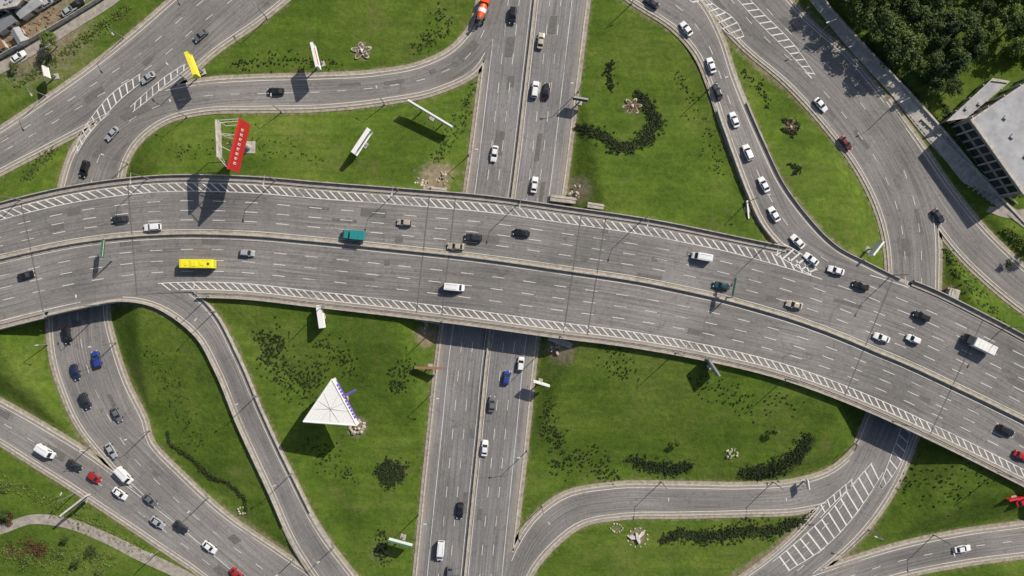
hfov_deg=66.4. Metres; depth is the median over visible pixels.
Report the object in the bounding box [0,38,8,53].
shed
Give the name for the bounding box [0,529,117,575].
shrub bed
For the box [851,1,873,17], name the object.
tree
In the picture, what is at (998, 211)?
footpath
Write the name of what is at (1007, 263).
tree
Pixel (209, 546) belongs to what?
car
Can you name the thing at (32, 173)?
shrub bed
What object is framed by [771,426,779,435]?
tree
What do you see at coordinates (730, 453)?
rock garden
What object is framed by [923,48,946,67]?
tree
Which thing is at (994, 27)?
tree
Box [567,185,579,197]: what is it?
rubble pile
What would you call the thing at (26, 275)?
car
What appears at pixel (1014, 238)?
shrub bed
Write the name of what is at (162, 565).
footpath
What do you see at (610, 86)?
shrub bed
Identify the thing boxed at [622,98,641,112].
flower bed
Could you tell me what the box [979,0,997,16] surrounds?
tree
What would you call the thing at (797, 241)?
car
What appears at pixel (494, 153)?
car
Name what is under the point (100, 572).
tree
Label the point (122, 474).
van
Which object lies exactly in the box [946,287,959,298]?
abutment wall
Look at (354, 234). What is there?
box truck
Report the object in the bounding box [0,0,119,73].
service road
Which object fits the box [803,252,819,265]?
car
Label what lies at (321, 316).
banner sign
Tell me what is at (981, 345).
box truck
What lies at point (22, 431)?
ramp road
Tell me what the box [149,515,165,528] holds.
car
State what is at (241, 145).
billboard
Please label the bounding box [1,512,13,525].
shrub
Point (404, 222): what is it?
car
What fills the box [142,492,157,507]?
car
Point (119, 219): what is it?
car
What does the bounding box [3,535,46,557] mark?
shrub bed
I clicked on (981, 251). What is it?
ramp road
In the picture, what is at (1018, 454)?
car
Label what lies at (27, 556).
shrub
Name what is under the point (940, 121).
shrub bed
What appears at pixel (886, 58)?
conifer tree
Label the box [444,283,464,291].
van
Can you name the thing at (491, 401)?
car
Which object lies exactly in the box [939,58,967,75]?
conifer tree
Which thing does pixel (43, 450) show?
van
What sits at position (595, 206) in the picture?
abutment wall
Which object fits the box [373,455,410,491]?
shrub bed
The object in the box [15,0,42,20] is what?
shed
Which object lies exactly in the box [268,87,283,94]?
car
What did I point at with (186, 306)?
ramp road
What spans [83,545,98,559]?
shrub
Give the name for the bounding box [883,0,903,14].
tree
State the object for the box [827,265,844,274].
car
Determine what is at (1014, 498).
billboard
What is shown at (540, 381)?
billboard
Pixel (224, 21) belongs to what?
ramp road
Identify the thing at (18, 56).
car
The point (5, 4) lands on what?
roof
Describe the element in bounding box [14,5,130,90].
shrub bed
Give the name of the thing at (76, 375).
car
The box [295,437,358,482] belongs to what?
shrub bed
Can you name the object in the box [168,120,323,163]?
shrub bed
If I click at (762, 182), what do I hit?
car
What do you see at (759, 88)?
shrub bed
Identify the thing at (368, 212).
asphalt patch
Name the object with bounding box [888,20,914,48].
tree
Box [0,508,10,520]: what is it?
tree
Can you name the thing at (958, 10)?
tree
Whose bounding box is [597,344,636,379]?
shrub bed
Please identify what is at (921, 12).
tree
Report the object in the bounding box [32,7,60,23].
rubble pile
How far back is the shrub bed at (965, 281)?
218.47 m
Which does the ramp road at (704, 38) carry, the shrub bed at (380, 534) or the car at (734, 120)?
the car at (734, 120)
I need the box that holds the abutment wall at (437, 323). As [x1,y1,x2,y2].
[415,319,439,324]
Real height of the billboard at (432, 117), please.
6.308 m
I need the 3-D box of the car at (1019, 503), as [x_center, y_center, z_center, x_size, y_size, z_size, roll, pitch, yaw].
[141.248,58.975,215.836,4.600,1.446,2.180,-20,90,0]
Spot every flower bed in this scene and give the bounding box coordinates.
[351,42,371,58]
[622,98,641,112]
[784,121,797,129]
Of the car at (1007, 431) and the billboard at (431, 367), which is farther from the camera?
the billboard at (431, 367)
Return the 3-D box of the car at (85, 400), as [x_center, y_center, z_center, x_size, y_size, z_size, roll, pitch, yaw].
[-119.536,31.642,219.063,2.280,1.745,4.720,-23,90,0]
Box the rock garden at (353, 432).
[348,419,365,434]
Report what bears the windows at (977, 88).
in the entrance annex
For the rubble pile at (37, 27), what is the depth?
219.60 m
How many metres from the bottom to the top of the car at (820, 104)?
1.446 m
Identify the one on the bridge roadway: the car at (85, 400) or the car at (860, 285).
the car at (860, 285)
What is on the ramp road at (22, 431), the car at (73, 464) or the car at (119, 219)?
the car at (73, 464)
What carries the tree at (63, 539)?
on the ground
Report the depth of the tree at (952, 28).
211.55 m
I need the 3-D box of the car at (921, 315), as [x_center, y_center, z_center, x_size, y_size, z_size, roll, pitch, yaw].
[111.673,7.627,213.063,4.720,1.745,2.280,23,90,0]
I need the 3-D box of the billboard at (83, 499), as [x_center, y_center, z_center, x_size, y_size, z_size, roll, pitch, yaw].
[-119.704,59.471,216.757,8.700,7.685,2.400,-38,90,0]
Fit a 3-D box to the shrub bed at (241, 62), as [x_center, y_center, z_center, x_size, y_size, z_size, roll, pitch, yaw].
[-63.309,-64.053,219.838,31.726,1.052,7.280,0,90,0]
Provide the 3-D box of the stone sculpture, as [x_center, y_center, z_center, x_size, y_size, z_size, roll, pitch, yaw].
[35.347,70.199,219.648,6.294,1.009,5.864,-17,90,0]
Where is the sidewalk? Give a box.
[809,0,1023,222]
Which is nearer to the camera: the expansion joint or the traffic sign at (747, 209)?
the expansion joint
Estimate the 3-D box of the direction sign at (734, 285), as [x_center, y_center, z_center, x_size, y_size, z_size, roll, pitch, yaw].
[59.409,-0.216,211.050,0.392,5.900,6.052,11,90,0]
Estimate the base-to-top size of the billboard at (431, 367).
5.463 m
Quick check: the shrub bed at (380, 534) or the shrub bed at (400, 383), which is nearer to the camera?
the shrub bed at (400, 383)
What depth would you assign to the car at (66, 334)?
218.72 m
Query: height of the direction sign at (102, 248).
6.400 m
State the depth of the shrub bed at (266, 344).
216.09 m
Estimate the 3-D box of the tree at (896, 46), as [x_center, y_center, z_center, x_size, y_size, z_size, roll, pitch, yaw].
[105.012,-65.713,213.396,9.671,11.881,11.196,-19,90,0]
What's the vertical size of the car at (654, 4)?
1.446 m
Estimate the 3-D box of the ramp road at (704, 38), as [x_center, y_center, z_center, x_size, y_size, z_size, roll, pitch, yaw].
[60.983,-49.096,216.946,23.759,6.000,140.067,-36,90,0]
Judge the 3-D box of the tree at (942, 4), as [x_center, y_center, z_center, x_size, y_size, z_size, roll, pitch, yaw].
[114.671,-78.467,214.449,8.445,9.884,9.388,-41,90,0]
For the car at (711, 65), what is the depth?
218.21 m
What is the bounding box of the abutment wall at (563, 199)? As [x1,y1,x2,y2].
[550,195,576,203]
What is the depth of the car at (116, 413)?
219.00 m
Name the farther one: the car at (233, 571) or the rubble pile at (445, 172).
the car at (233, 571)
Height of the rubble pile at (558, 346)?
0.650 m
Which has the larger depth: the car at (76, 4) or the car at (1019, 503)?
the car at (76, 4)
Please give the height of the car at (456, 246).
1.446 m
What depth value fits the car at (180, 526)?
218.98 m
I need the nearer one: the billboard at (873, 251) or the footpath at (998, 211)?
the billboard at (873, 251)
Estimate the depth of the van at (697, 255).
211.66 m
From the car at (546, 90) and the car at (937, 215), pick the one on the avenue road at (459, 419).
the car at (546, 90)
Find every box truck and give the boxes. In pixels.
[342,230,365,240]
[961,334,997,355]
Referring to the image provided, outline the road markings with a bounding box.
[0,0,1023,575]
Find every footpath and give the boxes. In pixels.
[0,514,193,575]
[986,206,1023,217]
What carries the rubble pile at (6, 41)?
on the ground
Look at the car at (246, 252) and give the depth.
212.82 m
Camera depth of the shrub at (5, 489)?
219.09 m
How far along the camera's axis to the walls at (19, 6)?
215.66 m
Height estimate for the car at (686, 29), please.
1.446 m
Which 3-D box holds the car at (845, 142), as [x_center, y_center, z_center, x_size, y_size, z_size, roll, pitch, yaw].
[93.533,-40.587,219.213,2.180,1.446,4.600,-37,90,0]
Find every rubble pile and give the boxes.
[4,17,36,46]
[23,12,53,35]
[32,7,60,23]
[414,177,432,189]
[436,171,447,184]
[550,343,560,354]
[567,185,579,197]
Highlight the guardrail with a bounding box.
[0,179,1022,480]
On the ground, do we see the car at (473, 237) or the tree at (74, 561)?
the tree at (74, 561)
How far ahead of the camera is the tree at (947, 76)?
212.97 m
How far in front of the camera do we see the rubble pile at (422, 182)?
214.62 m
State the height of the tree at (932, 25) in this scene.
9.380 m
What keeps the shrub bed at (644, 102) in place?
on the ground
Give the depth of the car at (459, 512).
218.96 m
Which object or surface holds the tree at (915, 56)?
on the ground
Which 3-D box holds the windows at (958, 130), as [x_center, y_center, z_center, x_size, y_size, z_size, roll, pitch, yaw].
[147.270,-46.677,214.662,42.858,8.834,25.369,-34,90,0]
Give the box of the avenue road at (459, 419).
[417,0,585,575]
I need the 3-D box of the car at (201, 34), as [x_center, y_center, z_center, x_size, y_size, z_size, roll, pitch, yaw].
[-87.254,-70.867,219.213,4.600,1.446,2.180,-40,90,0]
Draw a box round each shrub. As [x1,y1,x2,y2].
[0,482,11,493]
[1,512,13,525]
[15,553,31,571]
[25,535,47,559]
[50,546,66,561]
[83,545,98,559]
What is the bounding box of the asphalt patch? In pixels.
[0,0,1023,575]
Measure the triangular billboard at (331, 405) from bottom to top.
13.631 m
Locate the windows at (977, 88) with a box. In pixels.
[942,80,1002,123]
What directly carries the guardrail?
on the bridge parapet
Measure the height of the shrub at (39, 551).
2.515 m
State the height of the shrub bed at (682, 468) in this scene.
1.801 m
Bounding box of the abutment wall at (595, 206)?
[587,202,604,209]
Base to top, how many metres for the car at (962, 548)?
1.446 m
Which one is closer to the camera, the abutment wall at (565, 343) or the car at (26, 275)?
the car at (26, 275)
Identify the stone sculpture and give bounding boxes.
[627,528,647,547]
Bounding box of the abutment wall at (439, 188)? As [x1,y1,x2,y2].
[427,186,446,190]
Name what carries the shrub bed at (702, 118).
on the ground
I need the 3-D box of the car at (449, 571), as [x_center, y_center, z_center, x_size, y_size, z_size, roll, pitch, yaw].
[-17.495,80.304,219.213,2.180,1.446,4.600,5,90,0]
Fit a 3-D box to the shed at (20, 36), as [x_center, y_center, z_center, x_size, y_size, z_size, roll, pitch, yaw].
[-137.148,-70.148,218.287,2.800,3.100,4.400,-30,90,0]
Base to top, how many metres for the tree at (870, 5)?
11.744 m
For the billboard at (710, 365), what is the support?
on the ground
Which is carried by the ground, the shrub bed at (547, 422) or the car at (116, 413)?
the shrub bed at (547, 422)
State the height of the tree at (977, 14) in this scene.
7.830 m
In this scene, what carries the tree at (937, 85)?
on the ground
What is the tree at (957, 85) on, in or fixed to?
on the ground
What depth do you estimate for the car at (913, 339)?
212.84 m
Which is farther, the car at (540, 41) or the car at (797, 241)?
the car at (540, 41)
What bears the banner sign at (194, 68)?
on the ground
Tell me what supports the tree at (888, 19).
on the ground
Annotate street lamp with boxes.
[75,295,98,305]
[892,417,917,427]
[933,534,954,556]
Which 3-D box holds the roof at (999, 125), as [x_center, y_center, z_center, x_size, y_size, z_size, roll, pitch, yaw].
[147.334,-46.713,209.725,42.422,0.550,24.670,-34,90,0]
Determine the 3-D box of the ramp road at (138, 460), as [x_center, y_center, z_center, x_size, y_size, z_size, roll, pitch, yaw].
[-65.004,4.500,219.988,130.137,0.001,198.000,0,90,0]
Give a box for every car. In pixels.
[10,50,26,63]
[17,270,34,279]
[42,0,53,8]
[60,5,76,16]
[61,327,72,343]
[66,459,82,471]
[70,0,84,8]
[70,364,80,380]
[79,160,90,177]
[79,392,91,409]
[87,471,101,483]
[91,350,102,367]
[105,126,119,141]
[105,442,117,458]
[110,406,122,422]
[111,215,128,222]
[112,487,127,500]
[140,71,155,83]
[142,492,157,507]
[144,223,161,230]
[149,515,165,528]
[173,520,188,533]
[193,28,208,41]
[201,540,217,553]
[229,567,243,575]
[239,249,254,256]
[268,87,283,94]
[397,218,411,225]
[446,566,452,575]
[447,243,464,249]
[456,502,463,518]
[465,234,481,241]
[481,440,488,456]
[488,396,495,411]
[490,145,498,161]
[503,370,510,384]
[509,6,516,23]
[513,229,529,236]
[517,356,523,370]
[530,176,537,192]
[531,81,538,97]
[537,32,544,48]
[543,83,549,99]
[644,0,659,9]
[680,21,693,36]
[706,57,715,73]
[712,83,722,99]
[713,281,730,289]
[729,111,739,127]
[742,144,753,160]
[758,176,769,192]
[767,206,780,222]
[786,300,802,308]
[790,234,804,248]
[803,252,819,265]
[813,97,827,112]
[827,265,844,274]
[838,135,851,150]
[852,280,869,290]
[873,332,890,342]
[906,334,921,344]
[913,310,930,321]
[931,208,944,223]
[954,544,970,552]
[996,424,1014,436]
[1013,450,1023,460]
[1015,499,1023,506]
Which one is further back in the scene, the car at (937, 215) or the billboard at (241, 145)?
the car at (937, 215)
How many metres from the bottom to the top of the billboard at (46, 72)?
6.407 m
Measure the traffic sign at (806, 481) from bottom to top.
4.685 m
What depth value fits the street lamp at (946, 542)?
213.72 m
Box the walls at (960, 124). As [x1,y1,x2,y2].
[951,80,1023,197]
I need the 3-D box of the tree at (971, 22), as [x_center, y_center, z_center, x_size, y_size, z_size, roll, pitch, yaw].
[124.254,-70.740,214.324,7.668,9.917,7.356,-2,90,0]
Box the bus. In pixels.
[179,259,215,268]
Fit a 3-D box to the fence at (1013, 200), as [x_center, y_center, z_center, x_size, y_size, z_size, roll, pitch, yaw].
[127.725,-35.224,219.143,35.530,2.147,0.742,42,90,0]
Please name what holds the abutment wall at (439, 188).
on the ground
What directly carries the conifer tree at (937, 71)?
on the ground
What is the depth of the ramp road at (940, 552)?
219.96 m
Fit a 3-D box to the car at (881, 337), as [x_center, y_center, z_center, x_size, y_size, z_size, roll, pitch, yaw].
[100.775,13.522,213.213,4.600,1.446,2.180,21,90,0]
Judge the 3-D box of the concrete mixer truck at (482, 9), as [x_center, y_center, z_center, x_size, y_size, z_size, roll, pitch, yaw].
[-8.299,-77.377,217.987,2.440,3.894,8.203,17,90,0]
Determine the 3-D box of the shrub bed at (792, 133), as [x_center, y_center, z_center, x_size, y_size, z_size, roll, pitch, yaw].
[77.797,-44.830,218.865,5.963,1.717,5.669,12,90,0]
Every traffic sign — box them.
[744,200,749,218]
[800,478,810,489]
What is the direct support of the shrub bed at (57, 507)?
on the ground
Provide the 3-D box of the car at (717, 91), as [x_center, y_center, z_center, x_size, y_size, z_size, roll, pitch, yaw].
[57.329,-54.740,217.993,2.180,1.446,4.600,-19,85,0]
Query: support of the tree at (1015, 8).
on the ground
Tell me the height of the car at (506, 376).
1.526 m
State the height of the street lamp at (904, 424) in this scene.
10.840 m
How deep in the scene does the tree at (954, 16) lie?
212.85 m
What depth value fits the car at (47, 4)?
218.70 m
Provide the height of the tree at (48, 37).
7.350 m
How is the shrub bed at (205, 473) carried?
on the ground
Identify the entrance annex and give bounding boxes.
[940,78,1009,123]
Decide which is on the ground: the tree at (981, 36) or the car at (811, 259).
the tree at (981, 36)
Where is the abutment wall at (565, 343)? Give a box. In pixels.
[548,337,572,347]
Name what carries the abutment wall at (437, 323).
on the ground
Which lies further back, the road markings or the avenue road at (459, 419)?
the avenue road at (459, 419)
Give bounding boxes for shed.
[0,12,20,35]
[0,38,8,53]
[10,26,30,46]
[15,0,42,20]
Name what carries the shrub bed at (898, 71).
on the ground
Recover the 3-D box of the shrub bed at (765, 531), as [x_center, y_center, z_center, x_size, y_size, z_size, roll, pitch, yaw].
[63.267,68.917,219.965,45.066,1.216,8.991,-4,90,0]
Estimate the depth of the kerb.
219.87 m
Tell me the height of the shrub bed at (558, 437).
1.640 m
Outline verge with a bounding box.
[0,0,1023,575]
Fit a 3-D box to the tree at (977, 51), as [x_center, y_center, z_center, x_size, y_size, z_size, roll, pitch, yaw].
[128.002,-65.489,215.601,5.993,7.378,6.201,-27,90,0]
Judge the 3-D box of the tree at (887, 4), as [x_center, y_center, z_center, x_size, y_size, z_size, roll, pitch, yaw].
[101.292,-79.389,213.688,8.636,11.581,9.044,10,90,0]
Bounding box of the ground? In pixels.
[0,0,1023,575]
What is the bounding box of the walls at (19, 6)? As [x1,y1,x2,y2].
[0,0,28,14]
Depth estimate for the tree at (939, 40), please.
213.32 m
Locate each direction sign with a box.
[100,239,112,260]
[727,276,736,297]
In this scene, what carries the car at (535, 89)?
on the avenue road at (459, 419)
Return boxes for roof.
[0,0,22,9]
[970,84,1023,193]
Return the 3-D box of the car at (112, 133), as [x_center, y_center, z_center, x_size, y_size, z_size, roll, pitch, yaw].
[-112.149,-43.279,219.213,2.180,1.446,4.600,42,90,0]
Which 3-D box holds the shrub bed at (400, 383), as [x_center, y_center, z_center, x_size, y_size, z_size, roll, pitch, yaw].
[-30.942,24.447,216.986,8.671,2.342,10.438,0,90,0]
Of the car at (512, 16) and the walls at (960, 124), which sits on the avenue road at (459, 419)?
the car at (512, 16)
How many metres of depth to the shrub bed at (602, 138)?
217.66 m
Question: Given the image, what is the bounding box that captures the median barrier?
[0,0,1023,575]
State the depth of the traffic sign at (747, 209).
215.43 m
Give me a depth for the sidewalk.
219.48 m
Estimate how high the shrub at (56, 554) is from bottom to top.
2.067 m
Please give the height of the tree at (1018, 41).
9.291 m
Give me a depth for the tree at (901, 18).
212.95 m
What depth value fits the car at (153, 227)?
212.66 m
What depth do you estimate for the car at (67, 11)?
218.81 m
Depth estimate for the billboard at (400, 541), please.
215.41 m
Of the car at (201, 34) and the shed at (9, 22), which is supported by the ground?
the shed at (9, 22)
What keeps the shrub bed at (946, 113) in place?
on the ground
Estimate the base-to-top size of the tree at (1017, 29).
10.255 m
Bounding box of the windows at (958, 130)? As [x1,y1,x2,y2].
[953,78,1023,195]
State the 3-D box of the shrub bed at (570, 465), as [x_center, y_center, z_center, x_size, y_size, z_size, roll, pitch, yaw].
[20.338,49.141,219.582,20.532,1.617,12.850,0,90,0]
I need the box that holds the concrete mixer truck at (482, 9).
[475,0,490,25]
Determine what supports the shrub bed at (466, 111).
on the ground
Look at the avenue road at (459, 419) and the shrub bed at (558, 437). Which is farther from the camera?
the avenue road at (459, 419)
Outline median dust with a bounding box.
[0,0,1023,575]
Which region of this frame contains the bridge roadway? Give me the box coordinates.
[0,180,1023,480]
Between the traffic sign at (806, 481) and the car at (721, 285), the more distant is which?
the traffic sign at (806, 481)
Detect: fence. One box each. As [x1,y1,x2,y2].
[0,0,100,58]
[921,119,1017,203]
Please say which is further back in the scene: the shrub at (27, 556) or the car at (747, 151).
the shrub at (27, 556)
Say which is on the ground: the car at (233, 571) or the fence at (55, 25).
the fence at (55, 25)
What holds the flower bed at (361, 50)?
on the ground
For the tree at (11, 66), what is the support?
on the ground
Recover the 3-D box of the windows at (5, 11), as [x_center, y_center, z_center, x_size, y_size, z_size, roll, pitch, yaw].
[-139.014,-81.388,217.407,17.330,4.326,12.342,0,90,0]
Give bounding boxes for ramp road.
[0,0,282,170]
[0,403,232,575]
[48,292,351,575]
[50,0,507,575]
[504,449,855,575]
[633,0,899,281]
[703,0,937,575]
[815,525,1023,575]
[887,101,1023,309]
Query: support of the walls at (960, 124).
on the ground
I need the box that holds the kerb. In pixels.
[0,0,1023,575]
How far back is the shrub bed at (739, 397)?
215.27 m
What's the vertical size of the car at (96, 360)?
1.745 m
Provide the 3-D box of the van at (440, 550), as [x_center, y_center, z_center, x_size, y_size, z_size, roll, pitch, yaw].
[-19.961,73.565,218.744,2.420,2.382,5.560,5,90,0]
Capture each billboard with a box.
[41,65,58,79]
[59,493,90,516]
[215,118,255,172]
[303,378,359,425]
[351,128,372,155]
[388,534,413,547]
[407,99,452,129]
[414,363,442,371]
[533,377,549,386]
[573,95,587,105]
[704,358,720,376]
[866,241,884,255]
[1005,495,1023,501]
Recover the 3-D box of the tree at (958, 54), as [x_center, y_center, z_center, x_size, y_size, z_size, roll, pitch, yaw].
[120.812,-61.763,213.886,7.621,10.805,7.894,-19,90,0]
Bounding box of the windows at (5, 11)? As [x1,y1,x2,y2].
[0,0,28,16]
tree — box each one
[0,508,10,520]
[8,62,18,70]
[38,30,58,52]
[60,536,68,543]
[71,558,80,567]
[95,567,104,575]
[674,438,681,446]
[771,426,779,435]
[840,0,879,19]
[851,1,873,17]
[855,5,903,42]
[872,10,890,34]
[876,0,894,10]
[880,49,903,68]
[881,27,915,66]
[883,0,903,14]
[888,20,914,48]
[894,12,908,23]
[897,49,924,71]
[900,0,923,13]
[904,3,932,33]
[904,33,928,51]
[912,57,930,76]
[918,9,946,34]
[918,64,949,85]
[921,0,951,13]
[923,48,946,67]
[923,73,946,94]
[926,29,950,51]
[934,0,956,10]
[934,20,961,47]
[937,9,959,34]
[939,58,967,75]
[941,68,958,84]
[942,45,971,72]
[945,6,966,20]
[945,78,965,97]
[946,38,965,54]
[956,15,980,41]
[961,5,982,29]
[962,26,986,47]
[966,39,988,62]
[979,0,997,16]
[979,15,1003,41]
[998,2,1023,25]
[1001,33,1023,57]
[1003,13,1023,42]
[1005,259,1012,267]
[1006,0,1020,3]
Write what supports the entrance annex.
on the ground
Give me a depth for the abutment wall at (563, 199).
219.00 m
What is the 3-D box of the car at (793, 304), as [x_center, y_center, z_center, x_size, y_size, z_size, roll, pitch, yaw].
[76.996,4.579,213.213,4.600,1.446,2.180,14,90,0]
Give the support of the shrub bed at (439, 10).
on the ground
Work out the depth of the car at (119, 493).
218.98 m
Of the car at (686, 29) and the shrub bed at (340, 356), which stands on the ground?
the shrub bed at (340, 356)
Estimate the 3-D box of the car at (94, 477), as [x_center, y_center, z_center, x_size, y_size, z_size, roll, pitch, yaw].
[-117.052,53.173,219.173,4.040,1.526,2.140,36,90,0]
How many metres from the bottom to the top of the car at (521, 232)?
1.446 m
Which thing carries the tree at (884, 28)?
on the ground
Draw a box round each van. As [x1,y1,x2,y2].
[33,443,55,458]
[113,466,133,483]
[436,540,444,560]
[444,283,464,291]
[691,251,712,261]
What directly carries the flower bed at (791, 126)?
on the ground
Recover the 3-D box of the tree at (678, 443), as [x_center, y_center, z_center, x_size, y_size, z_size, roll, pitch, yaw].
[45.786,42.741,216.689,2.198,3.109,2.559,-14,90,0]
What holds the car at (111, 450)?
on the ramp road at (138, 460)
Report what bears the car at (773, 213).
on the ramp road at (704, 38)
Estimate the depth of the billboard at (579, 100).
216.69 m
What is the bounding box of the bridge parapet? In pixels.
[0,71,1023,559]
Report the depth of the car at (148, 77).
218.98 m
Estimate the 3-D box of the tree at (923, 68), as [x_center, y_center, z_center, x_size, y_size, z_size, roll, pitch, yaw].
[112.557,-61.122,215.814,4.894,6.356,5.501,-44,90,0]
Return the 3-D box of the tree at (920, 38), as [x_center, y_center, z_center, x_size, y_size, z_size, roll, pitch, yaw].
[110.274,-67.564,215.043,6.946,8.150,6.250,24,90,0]
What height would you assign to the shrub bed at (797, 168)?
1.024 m
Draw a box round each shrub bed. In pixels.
[0,474,145,554]
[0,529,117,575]
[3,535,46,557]
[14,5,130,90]
[20,143,57,180]
[143,345,203,450]
[166,431,248,514]
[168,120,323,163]
[230,47,342,72]
[252,316,293,363]
[256,343,329,405]
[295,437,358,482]
[313,334,364,378]
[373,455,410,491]
[374,529,392,566]
[386,358,415,392]
[410,1,452,54]
[431,82,476,162]
[540,397,559,436]
[542,426,568,452]
[548,441,619,484]
[572,123,620,150]
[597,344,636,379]
[601,59,618,92]
[605,90,667,155]
[623,453,693,478]
[658,513,813,546]
[674,71,724,174]
[688,373,804,422]
[737,432,812,484]
[741,69,771,108]
[780,118,799,137]
[787,163,801,175]
[864,35,924,104]
[880,455,994,515]
[918,97,1023,196]
[939,101,984,173]
[941,248,1005,322]
[1000,227,1023,251]
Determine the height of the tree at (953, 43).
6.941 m
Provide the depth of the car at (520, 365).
218.79 m
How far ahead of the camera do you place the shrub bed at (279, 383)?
217.15 m
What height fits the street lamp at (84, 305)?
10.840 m
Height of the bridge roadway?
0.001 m
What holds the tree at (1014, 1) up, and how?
on the ground
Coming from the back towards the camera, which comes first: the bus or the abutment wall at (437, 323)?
the abutment wall at (437, 323)
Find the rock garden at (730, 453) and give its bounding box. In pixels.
[726,448,737,458]
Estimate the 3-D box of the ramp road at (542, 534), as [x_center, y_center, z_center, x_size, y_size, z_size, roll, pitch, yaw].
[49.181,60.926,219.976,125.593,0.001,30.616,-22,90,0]
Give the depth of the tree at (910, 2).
213.42 m
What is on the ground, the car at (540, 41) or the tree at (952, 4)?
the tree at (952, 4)
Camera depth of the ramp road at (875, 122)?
219.96 m
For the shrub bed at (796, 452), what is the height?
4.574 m
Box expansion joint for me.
[21,184,982,433]
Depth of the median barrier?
213.42 m
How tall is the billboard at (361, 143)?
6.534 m
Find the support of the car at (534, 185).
on the avenue road at (459, 419)
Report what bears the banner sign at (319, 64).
on the ground
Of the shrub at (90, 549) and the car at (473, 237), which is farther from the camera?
the shrub at (90, 549)
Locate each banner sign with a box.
[184,51,206,77]
[310,42,324,69]
[316,305,327,327]
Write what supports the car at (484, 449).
on the avenue road at (459, 419)
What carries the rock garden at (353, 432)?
on the ground
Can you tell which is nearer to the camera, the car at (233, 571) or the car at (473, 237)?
the car at (473, 237)
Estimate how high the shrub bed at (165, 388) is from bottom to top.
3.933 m
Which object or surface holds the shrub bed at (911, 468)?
on the ground
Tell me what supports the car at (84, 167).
on the ramp road at (138, 460)

